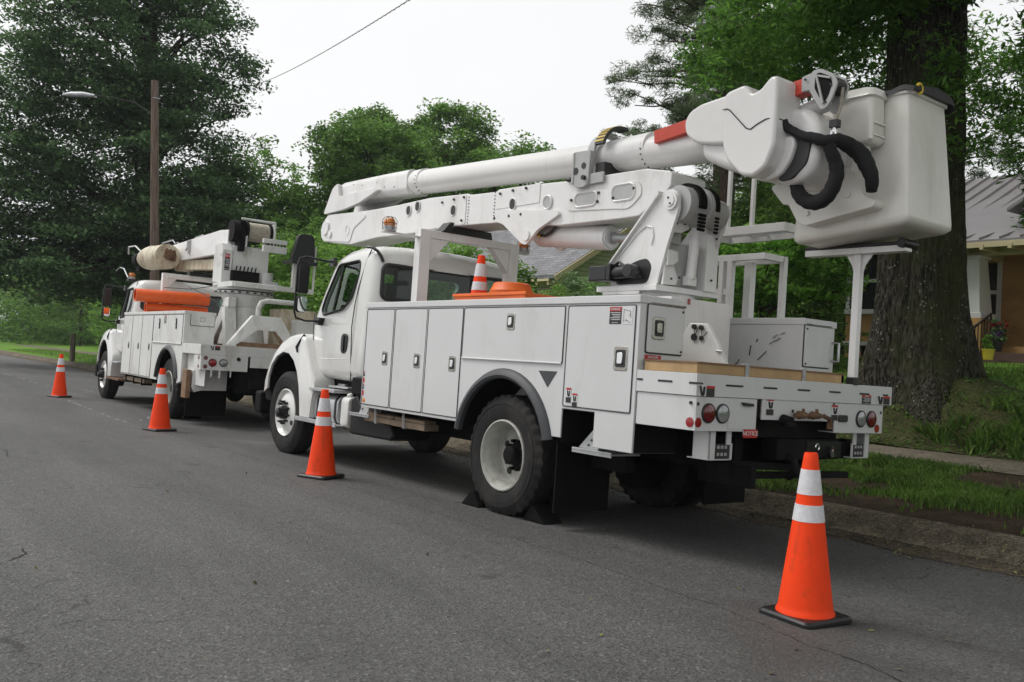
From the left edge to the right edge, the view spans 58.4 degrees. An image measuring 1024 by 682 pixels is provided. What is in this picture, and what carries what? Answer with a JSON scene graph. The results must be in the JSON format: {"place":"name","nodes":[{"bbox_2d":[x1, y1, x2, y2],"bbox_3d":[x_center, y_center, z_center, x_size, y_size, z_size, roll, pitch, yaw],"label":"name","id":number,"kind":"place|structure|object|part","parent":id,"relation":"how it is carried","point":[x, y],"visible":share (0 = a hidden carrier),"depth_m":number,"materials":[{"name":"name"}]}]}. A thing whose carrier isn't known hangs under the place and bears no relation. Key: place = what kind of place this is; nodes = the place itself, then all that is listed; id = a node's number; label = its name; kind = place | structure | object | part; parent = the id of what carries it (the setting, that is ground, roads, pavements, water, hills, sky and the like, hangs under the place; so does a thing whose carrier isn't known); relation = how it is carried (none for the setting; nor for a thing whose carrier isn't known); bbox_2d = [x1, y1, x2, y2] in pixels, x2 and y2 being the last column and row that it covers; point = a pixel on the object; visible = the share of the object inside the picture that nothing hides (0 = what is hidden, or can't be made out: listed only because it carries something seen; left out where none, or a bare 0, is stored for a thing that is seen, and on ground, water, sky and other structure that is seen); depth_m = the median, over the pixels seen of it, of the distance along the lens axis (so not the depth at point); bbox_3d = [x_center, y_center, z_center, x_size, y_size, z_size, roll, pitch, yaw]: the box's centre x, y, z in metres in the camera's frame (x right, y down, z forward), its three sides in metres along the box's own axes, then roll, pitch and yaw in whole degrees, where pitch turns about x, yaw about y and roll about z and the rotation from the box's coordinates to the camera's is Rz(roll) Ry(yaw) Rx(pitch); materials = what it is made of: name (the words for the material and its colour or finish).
{"place":"outdoors","nodes":[
{"label":"outdoors","id":0,"kind":"place"},
{"bbox_2d":[0,343,96,364],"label":"verge","id":1,"kind":"structure","parent":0,"point":[6,347],"depth_m":52.59,"materials":[{"name":"green plant"}]},
{"bbox_2d":[69,334,75,361],"bbox_3d":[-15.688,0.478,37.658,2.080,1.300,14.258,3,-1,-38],"label":"post","id":2,"kind":"object","parent":1,"relation":"on","point":[72,346],"visible":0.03,"depth_m":41.65,"materials":[{"name":"brown wood"}]},
{"bbox_2d":[62,80,159,279],"bbox_3d":[-14.427,-4.026,32.922,3.916,10.784,0.497,2,0,-2],"label":"utility pole","id":3,"kind":"object","parent":1,"relation":"on","point":[154,202],"visible":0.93,"depth_m":32.86,"materials":[{"name":"brown wood"}]},
{"bbox_2d":[251,233,392,316],"bbox_3d":[-5.509,-0.810,25.672,4.364,4.475,5.616,3,-1,-38],"label":"bush","id":4,"kind":"object","parent":1,"relation":"on","point":[282,273],"visible":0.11,"depth_m":24.63,"materials":[{"name":"green plant"}]},
{"bbox_2d":[300,241,453,316],"bbox_3d":[-3.497,-0.606,22.294,3.681,4.153,5.442,3,-1,-38],"label":"bush","id":5,"kind":"object","parent":1,"relation":"on","point":[323,276],"visible":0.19,"depth_m":21.81,"materials":[{"name":"green plant"}]},
{"bbox_2d":[242,0,409,87],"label":"service cable","id":6,"kind":"object","parent":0,"point":[339,42],"visible":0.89,"depth_m":16.29,"materials":[{"name":"black rubber"}]},
{"bbox_2d":[0,355,1023,681],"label":"road","id":7,"kind":"structure","parent":0,"point":[140,573],"depth_m":5.50,"materials":[{"name":"grey asphalt"}]},
{"bbox_2d":[46,354,71,397],"bbox_3d":[-9.477,0.724,19.239,0.364,0.905,0.364,2,-1,22],"label":"traffic cone","id":8,"kind":"object","parent":7,"relation":"on","point":[59,389],"visible":1,"depth_m":19.16,"materials":[{"name":"orange plastic"}]},
{"bbox_2d":[18,377,148,421],"bbox_3d":[-10.510,1.167,21.684,1.091,0.047,17.267,3,-1,-34],"label":"road marking","id":9,"kind":"object","parent":7,"relation":"on","point":[89,408],"visible":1,"depth_m":17.00,"materials":[{"name":"paint"}]},
{"bbox_2d":[142,368,176,431],"bbox_3d":[-5.108,0.850,13.352,0.364,0.905,0.364,2,-1,37],"label":"traffic cone","id":10,"kind":"object","parent":7,"relation":"on","point":[160,419],"visible":1,"depth_m":13.27,"materials":[{"name":"orange plastic"}]},
{"bbox_2d":[95,217,317,419],"bbox_3d":[-6.263,-0.443,18.374,2.775,3.636,8.456,5,-2,-36],"label":"digger derrick truck","id":11,"kind":"object","parent":7,"relation":"on","point":[213,358],"visible":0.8,"depth_m":16.39,"materials":[{"name":"white paint"}]},
{"bbox_3d":[-8.058,-0.794,19.202,0.099,0.657,0.834,5,-2,-36],"label":"side window","id":12,"kind":"part","parent":11,"relation":"part of","materials":[{"name":"black glass"}]},
{"bbox_3d":[-7.582,0.059,18.025,0.026,1.133,0.681,5,-2,-36],"label":"compartment door","id":13,"kind":"part","parent":11,"relation":"part of","materials":[{"name":"white paint"}]},
{"bbox_3d":[-7.160,0.072,17.461,0.026,1.133,0.711,5,-2,-36],"label":"compartment door","id":14,"kind":"part","parent":11,"relation":"part of","materials":[{"name":"white paint"}]},
{"bbox_3d":[-6.723,0.085,16.857,0.026,1.133,0.761,5,-2,-36],"label":"compartment door","id":15,"kind":"part","parent":11,"relation":"part of","materials":[{"name":"white paint"}]},
{"bbox_3d":[-5.950,-0.209,15.806,0.024,0.501,1.781,5,-2,-36],"label":"compartment door","id":16,"kind":"part","parent":11,"relation":"part of","materials":[{"name":"white paint"}]},
{"bbox_2d":[133,288,209,305],"bbox_3d":[-6.702,-0.860,18.099,1.412,0.260,0.250,3,-1,-36],"label":"plastic pipe","id":17,"kind":"object","parent":11,"relation":"on","point":[164,296],"visible":0.98,"depth_m":17.99,"materials":[{"name":"orange plastic"}]},
{"bbox_2d":[144,302,207,311],"bbox_3d":[-6.672,-0.617,18.225,1.182,0.220,0.210,5,-2,-36],"label":"plastic pipe","id":18,"kind":"object","parent":11,"relation":"on","point":[149,307],"visible":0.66,"depth_m":18.06,"materials":[{"name":"orange plastic"}]},
{"bbox_3d":[-6.791,-0.778,19.137,1.848,0.433,0.050,5,-2,-36],"label":"rear window","id":19,"kind":"part","parent":11,"relation":"part of","materials":[{"name":"black glass"}]},
{"bbox_3d":[-5.126,-0.347,15.215,0.408,0.213,0.022,5,-2,-36],"label":"rear door","id":20,"kind":"part","parent":11,"relation":"part of","materials":[{"name":"white paint"}]},
{"bbox_2d":[297,389,344,479],"bbox_3d":[-1.948,0.951,9.452,0.364,0.905,0.364,2,-1,28],"label":"traffic cone","id":21,"kind":"object","parent":7,"relation":"on","point":[321,464],"visible":1,"depth_m":9.37,"materials":[{"name":"orange plastic"}]},
{"bbox_2d":[0,423,927,681],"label":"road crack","id":22,"kind":"object","parent":7,"relation":"on","point":[568,555],"visible":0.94,"depth_m":5.56,"materials":[{"name":"black asphalt"}]},
{"bbox_2d":[461,490,485,507],"bbox_3d":[-0.302,1.411,8.271,0.206,0.140,0.266,3,-1,-38],"label":"wheel chock","id":23,"kind":"object","parent":7,"relation":"on","point":[472,499],"visible":0.56,"depth_m":8.17,"materials":[{"name":"rubber"}]},
{"bbox_2d":[0,350,1023,566],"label":"kerb","id":24,"kind":"structure","parent":7,"relation":"on","point":[900,528],"depth_m":7.96,"materials":[{"name":"concrete"}]},
{"bbox_2d":[0,353,1023,576],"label":"gutter","id":25,"kind":"object","parent":7,"relation":"on","point":[921,552],"visible":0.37,"depth_m":7.68,"materials":[{"name":"grey concrete"}]},
{"bbox_2d":[0,429,1023,673],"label":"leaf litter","id":26,"kind":"object","parent":25,"relation":"on","point":[786,525],"visible":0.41,"depth_m":7.56,"materials":[{"name":"brown plant"}]},
{"bbox_2d":[335,427,1022,581],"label":"fallen leaves","id":27,"kind":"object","parent":25,"relation":"on","point":[783,523],"depth_m":8.04,"materials":[{"name":"brown plant"}]},
{"bbox_2d":[524,503,561,524],"bbox_3d":[0.258,1.430,7.610,0.206,0.140,0.266,3,-1,-38],"label":"wheel chock","id":28,"kind":"object","parent":7,"relation":"on","point":[542,514],"visible":1,"depth_m":7.56,"materials":[{"name":"rubber"}]},
{"bbox_2d":[255,69,954,515],"bbox_3d":[-0.021,-0.293,9.841,2.775,3.695,8.604,5,-2,-38],"label":"bucket truck","id":29,"kind":"object","parent":7,"relation":"on","point":[649,379],"visible":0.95,"depth_m":7.76,"materials":[{"name":"white paint"}]},
{"bbox_3d":[-2.010,-0.622,10.827,0.099,0.657,0.834,5,-2,-38],"label":"side window","id":30,"kind":"part","parent":29,"relation":"part of","materials":[{"name":"black glass"}]},
{"bbox_3d":[-1.406,0.171,9.565,0.025,1.013,0.581,5,-2,-38],"label":"compartment door","id":31,"kind":"part","parent":29,"relation":"part of","materials":[{"name":"white paint"}]},
{"bbox_2d":[364,412,401,424],"bbox_3d":[-1.339,0.818,9.674,0.170,0.091,0.615,5,-2,-38],"label":"timber plank","id":32,"kind":"object","parent":29,"relation":"attached to","point":[383,418],"visible":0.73,"depth_m":9.59,"materials":[{"name":"brown wood"}]},
{"bbox_3d":[-1.035,0.182,9.085,0.025,1.013,0.614,5,-2,-38],"label":"compartment door","id":33,"kind":"part","parent":29,"relation":"part of","materials":[{"name":"white paint"}]},
{"bbox_2d":[392,417,438,431],"bbox_3d":[-0.975,0.831,9.203,0.170,0.095,0.625,5,-2,-38],"label":"timber plank","id":34,"kind":"object","parent":29,"relation":"attached to","point":[418,424],"visible":1,"depth_m":9.04,"materials":[{"name":"brown wood"}]},
{"bbox_3d":[-0.739,-0.605,10.804,1.848,0.433,0.049,5,-2,-38],"label":"rear window","id":35,"kind":"part","parent":29,"relation":"part of","materials":[{"name":"black glass"}]},
{"bbox_3d":[-0.659,0.194,8.598,0.025,1.013,0.604,5,-2,-38],"label":"compartment door","id":36,"kind":"part","parent":29,"relation":"part of","materials":[{"name":"white paint"}]},
{"bbox_2d":[452,291,556,299],"bbox_3d":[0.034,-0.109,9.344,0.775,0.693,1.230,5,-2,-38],"label":"pad","id":37,"kind":"object","parent":29,"relation":"on","point":[500,295],"visible":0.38,"depth_m":8.99,"materials":[{"name":"orange plastic"}]},
{"bbox_2d":[471,255,487,292],"bbox_3d":[-0.347,-0.444,9.592,0.364,0.905,0.364,2,-2,42],"label":"traffic cone","id":38,"kind":"object","parent":37,"relation":"on","point":[479,284],"visible":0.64,"depth_m":9.54,"materials":[{"name":"orange plastic"}]},
{"bbox_2d":[490,282,532,292],"bbox_3d":[-0.019,-0.284,9.444,0.456,0.620,0.456,5,-2,-38],"label":"round tub","id":39,"kind":"object","parent":37,"relation":"in","point":[506,286],"visible":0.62,"depth_m":9.27,"materials":[{"name":"orange plastic"}]},
{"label":"compartment door","id":40,"kind":"part","parent":29,"relation":"part of","materials":[{"name":"white paint"}]},
{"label":"compartment door","id":41,"kind":"part","parent":29,"relation":"part of","materials":[{"name":"white paint"}]},
{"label":"rear door","id":42,"kind":"part","parent":29,"relation":"part of","materials":[{"name":"white paint"}]},
{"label":"rear door","id":43,"kind":"part","parent":29,"relation":"part of","materials":[{"name":"white paint"}]},
{"bbox_2d":[759,452,851,629],"bbox_3d":[1.622,1.064,5.025,0.364,0.905,0.364,3,-1,-30],"label":"traffic cone","id":44,"kind":"object","parent":7,"relation":"on","point":[805,600],"visible":1,"depth_m":4.94,"materials":[{"name":"orange plastic"}]},
{"bbox_2d":[0,331,1023,475],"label":"lawn","id":45,"kind":"structure","parent":0,"point":[94,347],"depth_m":20.93,"materials":[{"name":"green plant"}]},
{"bbox_2d":[0,249,102,344],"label":"woodland","id":46,"kind":"object","parent":45,"relation":"on","point":[16,323],"visible":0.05,"depth_m":82.20,"materials":[{"name":"green plant"}]},
{"bbox_2d":[9,256,105,341],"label":"roadside tree","id":47,"kind":"object","parent":45,"relation":"on","point":[45,316],"depth_m":86.21,"materials":[{"name":"green plant"}]},
{"bbox_2d":[6,254,112,345],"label":"roadside tree","id":48,"kind":"object","parent":45,"relation":"on","point":[78,331],"visible":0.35,"depth_m":73.32,"materials":[{"name":"green plant"}]},
{"bbox_2d":[73,267,130,343],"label":"roadside tree","id":49,"kind":"object","parent":45,"relation":"on","point":[88,329],"visible":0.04,"depth_m":64.04,"materials":[{"name":"green plant"}]},
{"bbox_2d":[78,297,179,338],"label":"roadside tree","id":50,"kind":"object","parent":45,"relation":"on","point":[95,318],"visible":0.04,"depth_m":55.04,"materials":[{"name":"green plant"}]},
{"bbox_2d":[89,296,175,345],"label":"roadside tree","id":51,"kind":"object","parent":45,"relation":"on","point":[115,314],"visible":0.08,"depth_m":48.31,"materials":[{"name":"green plant"}]},
{"bbox_2d":[0,0,279,309],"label":"oak tree","id":52,"kind":"object","parent":45,"relation":"on","point":[73,227],"visible":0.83,"depth_m":38.21,"materials":[{"name":"green plant"}]},
{"bbox_2d":[162,150,342,309],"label":"broadleaf tree","id":53,"kind":"object","parent":45,"relation":"on","point":[271,200],"visible":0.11,"depth_m":41.92,"materials":[{"name":"green plant"}]},
{"bbox_2d":[227,134,316,225],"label":"open tree","id":54,"kind":"object","parent":45,"relation":"on","point":[265,153],"visible":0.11,"depth_m":53.14,"materials":[{"name":"green plant"}]},
{"bbox_2d":[243,205,351,303],"bbox_3d":[-9.582,-2.773,40.645,6.610,6.749,7.462,3,-1,-38],"label":"broadleaf tree","id":55,"kind":"object","parent":45,"relation":"on","point":[281,221],"visible":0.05,"depth_m":39.54,"materials":[{"name":"green plant"}]},
{"bbox_2d":[258,216,350,309],"bbox_3d":[-6.585,-1.434,31.958,5.597,5.528,6.661,3,-1,-38],"label":"bush","id":56,"kind":"object","parent":45,"relation":"on","point":[286,236],"visible":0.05,"depth_m":31.26,"materials":[{"name":"green plant"}]},
{"bbox_2d":[273,113,454,286],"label":"maple tree","id":57,"kind":"object","parent":45,"relation":"on","point":[364,142],"visible":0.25,"depth_m":40.47,"materials":[{"name":"green plant"}]},
{"bbox_2d":[291,97,514,244],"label":"maple tree","id":58,"kind":"object","parent":45,"relation":"on","point":[431,123],"visible":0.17,"depth_m":46.72,"materials":[{"name":"green plant"}]},
{"bbox_2d":[427,242,539,300],"bbox_3d":[-0.965,-0.397,20.022,3.373,3.814,3.502,2,0,7],"label":"bush","id":59,"kind":"object","parent":45,"relation":"on","point":[438,290],"visible":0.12,"depth_m":19.64,"materials":[{"name":"green plant"}]},
{"bbox_2d":[439,130,565,196],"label":"maple tree","id":60,"kind":"object","parent":45,"relation":"on","point":[481,155],"visible":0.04,"depth_m":44.18,"materials":[{"name":"green plant"}]},
{"bbox_2d":[539,282,606,296],"bbox_3d":[1.642,-0.318,22.362,3.037,2.627,2.768,2,0,-9],"label":"garden shrub","id":61,"kind":"object","parent":45,"relation":"on","point":[563,291],"visible":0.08,"depth_m":22.01,"materials":[{"name":"green plant"}]},
{"bbox_2d":[552,270,610,296],"bbox_3d":[1.723,-0.269,20.605,2.466,2.577,2.394,3,-1,-38],"label":"garden shrub","id":62,"kind":"object","parent":45,"relation":"on","point":[571,286],"visible":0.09,"depth_m":20.49,"materials":[{"name":"green plant"}]},
{"bbox_2d":[440,228,740,312],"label":"green house","id":63,"kind":"structure","parent":45,"relation":"on","point":[550,264],"depth_m":28.90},
{"bbox_2d":[591,282,608,295],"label":"garden shrub","id":64,"kind":"object","parent":45,"relation":"on","point":[598,293],"depth_m":18.85,"materials":[{"name":"plant"}]},
{"bbox_2d":[602,0,831,244],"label":"pine tree","id":65,"kind":"object","parent":45,"relation":"on","point":[693,101],"visible":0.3,"depth_m":24.18,"materials":[{"name":"green plant"}]},
{"bbox_2d":[618,3,841,301],"bbox_3d":[6.795,-6.879,28.679,6.754,14.873,7.431,3,-1,-38],"label":"pine tree","id":66,"kind":"object","parent":45,"relation":"on","point":[672,16],"visible":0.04,"depth_m":28.80,"materials":[{"name":"green plant"}]},
{"bbox_2d":[702,177,788,317],"bbox_3d":[6.190,-1.699,23.352,3.134,5.651,3.217,3,-1,-38],"label":"cedar","id":67,"kind":"object","parent":45,"relation":"on","point":[744,208],"visible":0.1,"depth_m":23.19,"materials":[{"name":"green plant"}]},
{"bbox_2d":[734,176,768,215],"bbox_3d":[11.512,-3.868,37.355,6.757,9.665,7.061,3,-1,-38],"label":"broadleaf tree","id":68,"kind":"object","parent":45,"relation":"on","point":[740,195],"depth_m":36.80,"materials":[{"name":"green plant"}]},
{"bbox_2d":[686,222,874,317],"bbox_3d":[4.746,-0.561,17.550,3.751,3.297,2.979,2,0,6],"label":"dogwood","id":69,"kind":"object","parent":45,"relation":"on","point":[803,290],"visible":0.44,"depth_m":16.75,"materials":[{"name":"green plant"}]},
{"bbox_2d":[733,191,850,363],"bbox_3d":[6.463,-1.439,21.500,3.089,4.870,2.928,3,-1,-38],"label":"cedar","id":70,"kind":"object","parent":45,"relation":"on","point":[775,218],"visible":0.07,"depth_m":21.23,"materials":[{"name":"green plant"}]},
{"bbox_2d":[762,182,846,355],"bbox_3d":[10.349,-2.796,27.606,6.568,6.966,6.863,2,-1,31],"label":"broadleaf tree","id":71,"kind":"object","parent":45,"relation":"on","point":[843,305],"visible":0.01,"depth_m":26.60,"materials":[{"name":"green plant"}]},
{"bbox_2d":[765,242,848,368],"bbox_3d":[6.665,-0.726,20.782,2.050,3.730,2.166,3,-1,-38],"label":"cedar","id":72,"kind":"object","parent":45,"relation":"on","point":[827,311],"visible":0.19,"depth_m":20.29,"materials":[{"name":"green plant"}]},
{"bbox_2d":[833,326,842,357],"bbox_3d":[8.029,-0.023,23.091,0.497,0.920,0.497,2,0,7],"label":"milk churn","id":73,"kind":"object","parent":45,"relation":"on","point":[834,354],"visible":0.05,"depth_m":22.87,"materials":[{"name":"grey metal"}]},
{"bbox_2d":[669,0,1023,425],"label":"great oak","id":74,"kind":"object","parent":45,"relation":"on","point":[921,351],"visible":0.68,"depth_m":13.82,"materials":[{"name":"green plant"}]},
{"bbox_2d":[860,332,868,356],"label":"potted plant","id":75,"kind":"object","parent":45,"relation":"on","point":[863,347],"visible":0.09,"depth_m":22.74,"materials":[{"name":"green plant"}]},
{"bbox_2d":[832,356,1023,390],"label":"lawn grass","id":76,"kind":"structure","parent":45,"relation":"on","point":[1013,374],"depth_m":17.83,"materials":[{"name":"green plant"}]},
{"bbox_2d":[836,378,1023,461],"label":"mossy bank","id":77,"kind":"structure","parent":45,"relation":"on","point":[898,419],"depth_m":12.78,"materials":[{"name":"green plant"}]},
{"bbox_2d":[837,375,1022,461],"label":"ground ivy","id":78,"kind":"object","parent":77,"relation":"on","point":[946,448],"visible":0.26,"depth_m":12.76,"materials":[{"name":"green plant"}]},
{"bbox_2d":[912,388,1023,457],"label":"bank grass","id":79,"kind":"structure","parent":77,"relation":"on","point":[982,438],"depth_m":12.17,"materials":[{"name":"green plant"}]},
{"bbox_2d":[842,173,1023,362],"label":"brick house","id":80,"kind":"structure","parent":45,"relation":"on","point":[995,257],"depth_m":22.61,"materials":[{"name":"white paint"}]},
{"bbox_2d":[844,254,877,313],"bbox_3d":[9.177,-1.528,23.727,0.120,1.660,1.170,3,-1,-38],"label":"window","id":81,"kind":"structure","parent":80,"relation":"in","point":[868,297],"depth_m":23.68,"materials":[{"name":"black glass"}]},
{"bbox_2d":[988,263,1002,328],"bbox_3d":[11.928,-1.195,23.142,0.120,1.810,0.820,3,-1,-38],"label":"window","id":82,"kind":"structure","parent":80,"relation":"in","point":[995,269],"depth_m":22.94,"materials":[{"name":"glass"}]},
{"bbox_2d":[988,330,1007,351],"bbox_3d":[10.979,-0.010,20.796,0.476,0.505,0.459,3,-1,-38],"label":"potted plant","id":83,"kind":"object","parent":80,"relation":"on","point":[998,344],"visible":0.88,"depth_m":20.70,"materials":[{"name":"green plant"}]},
{"bbox_2d":[988,318,1008,344],"bbox_3d":[11.230,-0.214,21.170,0.427,0.619,0.501,2,-1,18],"label":"potted plant","id":84,"kind":"object","parent":80,"relation":"on","point":[996,323],"visible":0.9,"depth_m":21.09,"materials":[{"name":"green plant"}]},
{"bbox_2d":[981,334,994,359],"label":"potted plant","id":85,"kind":"object","parent":45,"relation":"on","point":[988,351],"visible":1,"depth_m":20.23,"materials":[{"name":"green plant"}]},
{"bbox_2d":[965,0,1023,179],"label":"pine tree","id":86,"kind":"object","parent":45,"relation":"on","point":[980,173],"visible":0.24,"depth_m":27.94,"materials":[{"name":"green plant"}]},
{"bbox_2d":[0,0,1023,329],"label":"sky","id":87,"kind":"structure","parent":0,"point":[541,65],"materials":[{"name":"white"}]},
{"bbox_2d":[9,348,1023,534],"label":"verge grass","id":88,"kind":"structure","parent":0,"point":[939,488],"depth_m":9.43,"materials":[{"name":"green plant"}]},
{"bbox_2d":[18,345,1023,474],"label":"sidewalk","id":89,"kind":"structure","parent":0,"point":[999,465],"depth_m":11.55,"materials":[{"name":"concrete"}]},
{"bbox_2d":[755,461,1023,536],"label":"verge","id":90,"kind":"structure","parent":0,"point":[991,522],"depth_m":8.65,"materials":[{"name":"soil"}]}
]}

